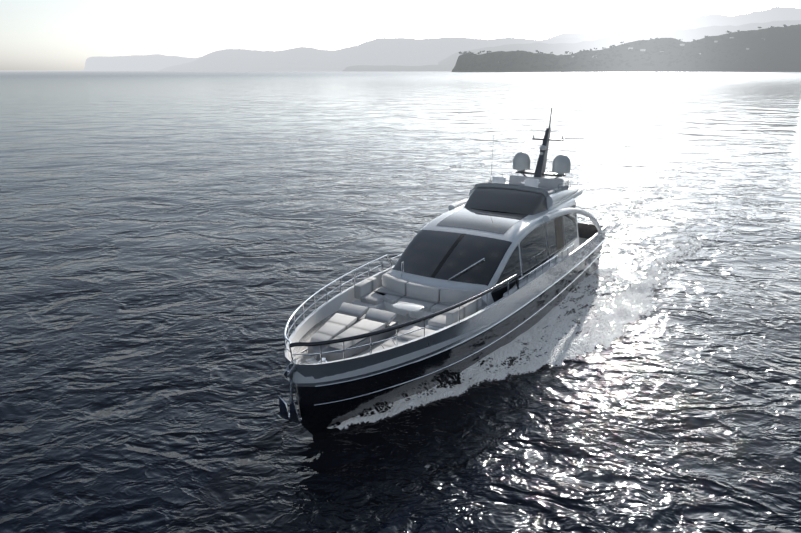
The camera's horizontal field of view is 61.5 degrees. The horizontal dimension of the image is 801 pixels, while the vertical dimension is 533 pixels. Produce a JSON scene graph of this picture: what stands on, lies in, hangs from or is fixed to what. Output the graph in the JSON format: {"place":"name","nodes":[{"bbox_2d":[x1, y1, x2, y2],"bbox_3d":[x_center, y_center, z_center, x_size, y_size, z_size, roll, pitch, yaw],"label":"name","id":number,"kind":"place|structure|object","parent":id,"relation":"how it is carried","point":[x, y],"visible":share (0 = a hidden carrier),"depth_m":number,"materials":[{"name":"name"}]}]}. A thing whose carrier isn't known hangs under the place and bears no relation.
{"place":"outdoors","nodes":[
{"label":"outdoors","id":0,"kind":"place"},
{"bbox_2d":[82,54,200,70],"bbox_3d":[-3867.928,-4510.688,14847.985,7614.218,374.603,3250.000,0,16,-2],"label":"ridge","id":1,"kind":"structure","parent":0,"point":[154,62],"depth_m":14861.72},
{"bbox_2d":[158,37,588,70],"bbox_3d":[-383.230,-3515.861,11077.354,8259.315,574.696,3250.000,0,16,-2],"label":"ridge","id":2,"kind":"structure","parent":0,"point":[401,51],"depth_m":11170.84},
{"bbox_2d":[343,65,448,70],"bbox_3d":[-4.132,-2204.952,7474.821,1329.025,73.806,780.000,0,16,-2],"label":"coast","id":3,"kind":"structure","parent":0,"point":[396,68],"depth_m":7462.72},
{"bbox_2d":[0,71,800,532],"bbox_3d":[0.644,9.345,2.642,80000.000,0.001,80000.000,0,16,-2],"label":"sea","id":4,"kind":"structure","parent":0,"point":[178,249],"depth_m":29.70,"materials":[{"name":"blue liquid"}]},
{"bbox_2d":[285,223,605,434],"bbox_3d":[2.867,1.470,26.978,5.406,3.300,22.000,9,19,29],"label":"hull","id":5,"kind":"object","parent":4,"relation":"in","point":[307,379],"visible":0.4,"depth_m":19.95,"materials":[{"name":"silver metal"}]},
{"bbox_2d":[279,357,320,422],"bbox_3d":[-2.557,3.089,17.983,0.640,1.666,1.572,9,19,29],"label":"anchor","id":6,"kind":"object","parent":5,"relation":"attached to","point":[290,372],"visible":0.88,"depth_m":17.49,"materials":[{"name":"silver metal"}]},
{"bbox_2d":[284,244,573,363],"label":"rails","id":7,"kind":"object","parent":5,"relation":"on","point":[381,331],"visible":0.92,"depth_m":19.19,"materials":[{"name":"silver metal"}]},
{"bbox_2d":[293,238,588,381],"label":"deck","id":8,"kind":"structure","parent":5,"relation":"on","point":[400,319],"depth_m":20.71,"materials":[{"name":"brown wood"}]},
{"bbox_2d":[308,273,481,361],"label":"deck cushions","id":9,"kind":"object","parent":8,"relation":"on","point":[347,320],"visible":0.79,"depth_m":21.13,"materials":[{"name":"grey fabric"}]},
{"bbox_2d":[301,257,562,363],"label":"deck fittings","id":10,"kind":"object","parent":8,"relation":"on","point":[408,310],"visible":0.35,"depth_m":22.61,"materials":[{"name":"silver metal"}]},
{"bbox_2d":[389,198,578,307],"bbox_3d":[3.662,-0.972,27.652,4.689,2.572,10.900,9,19,29],"label":"deckhouse","id":11,"kind":"object","parent":8,"relation":"on","point":[517,233],"visible":0.23,"depth_m":25.13,"materials":[{"name":"silver metal"}]},
{"bbox_2d":[393,205,577,301],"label":"glazing","id":12,"kind":"structure","parent":11,"relation":"attached to","point":[443,255],"depth_m":24.98,"materials":[{"name":"black glass"}]},
{"bbox_2d":[464,182,582,214],"bbox_3d":[5.660,-3.367,30.442,3.840,0.890,7.198,9,19,29],"label":"sport fly","id":13,"kind":"object","parent":11,"relation":"on","point":[512,201],"visible":0.79,"depth_m":28.04,"materials":[{"name":"grey"}]},
{"bbox_2d":[473,175,568,196],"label":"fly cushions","id":14,"kind":"object","parent":13,"relation":"on","point":[547,187],"visible":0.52,"depth_m":30.08,"materials":[{"name":"grey fabric"}]},
{"bbox_2d":[490,107,570,180],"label":"mast radomes","id":15,"kind":"object","parent":13,"relation":"on","point":[561,165],"visible":0.94,"depth_m":31.60,"materials":[{"name":"grey plastic"}]},
{"bbox_2d":[492,172,577,189],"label":"flybridge seats","id":16,"kind":"object","parent":13,"relation":"on","point":[526,182],"visible":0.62,"depth_m":29.84,"materials":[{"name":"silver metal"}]},
{"bbox_2d":[448,199,602,233],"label":"arch beams","id":17,"kind":"structure","parent":11,"relation":"attached to","point":[557,214],"depth_m":29.04,"materials":[{"name":"white metal"}]},
{"bbox_2d":[297,241,603,405],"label":"hull trim stripes","id":18,"kind":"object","parent":5,"relation":"attached to","point":[452,346],"depth_m":20.73,"materials":[{"name":"silver metal"}]},
{"bbox_2d":[393,248,598,373],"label":"hull windows","id":19,"kind":"structure","parent":5,"relation":"in","point":[509,323],"depth_m":23.72,"materials":[{"name":"black glass"}]},
{"bbox_2d":[328,163,800,429],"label":"wake foam","id":20,"kind":"object","parent":4,"relation":"on","point":[627,306],"visible":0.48,"depth_m":26.57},
{"bbox_2d":[0,0,800,70],"label":"sky","id":21,"kind":"structure","parent":0,"point":[36,35],"materials":[{"name":"white"}]},
{"bbox_2d":[401,216,563,281],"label":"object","id":22,"kind":"object","parent":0,"point":[559,232],"visible":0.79,"depth_m":28.56,"materials":[{"name":"grey metal"}]},
{"bbox_2d":[438,20,800,70],"bbox_3d":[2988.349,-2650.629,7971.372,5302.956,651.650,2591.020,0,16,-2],"label":"ridge","id":23,"kind":"structure","parent":0,"point":[688,35],"depth_m":8430.32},
{"bbox_2d":[452,24,800,71],"bbox_3d":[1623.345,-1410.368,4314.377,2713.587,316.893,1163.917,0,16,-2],"label":"headland","id":24,"kind":"structure","parent":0,"point":[792,56],"depth_m":4309.91,"materials":[{"name":"plant"}]},
{"bbox_2d":[458,24,789,69],"bbox_3d":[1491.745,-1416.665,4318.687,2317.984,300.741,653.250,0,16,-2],"label":"headland trees","id":25,"kind":"object","parent":24,"relation":"on","point":[556,61],"visible":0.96,"depth_m":4314.53,"materials":[{"name":"green plant"}]},
{"bbox_2d":[498,37,764,61],"bbox_3d":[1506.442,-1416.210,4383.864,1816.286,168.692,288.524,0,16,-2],"label":"buildings","id":26,"kind":"structure","parent":24,"relation":"on","point":[663,51],"depth_m":4440.10,"materials":[{"name":"grey"}]},
{"bbox_2d":[544,7,800,40],"bbox_3d":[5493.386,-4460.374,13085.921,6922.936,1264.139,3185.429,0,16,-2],"label":"ridge","id":27,"kind":"structure","parent":0,"point":[778,14],"depth_m":13685.91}
]}

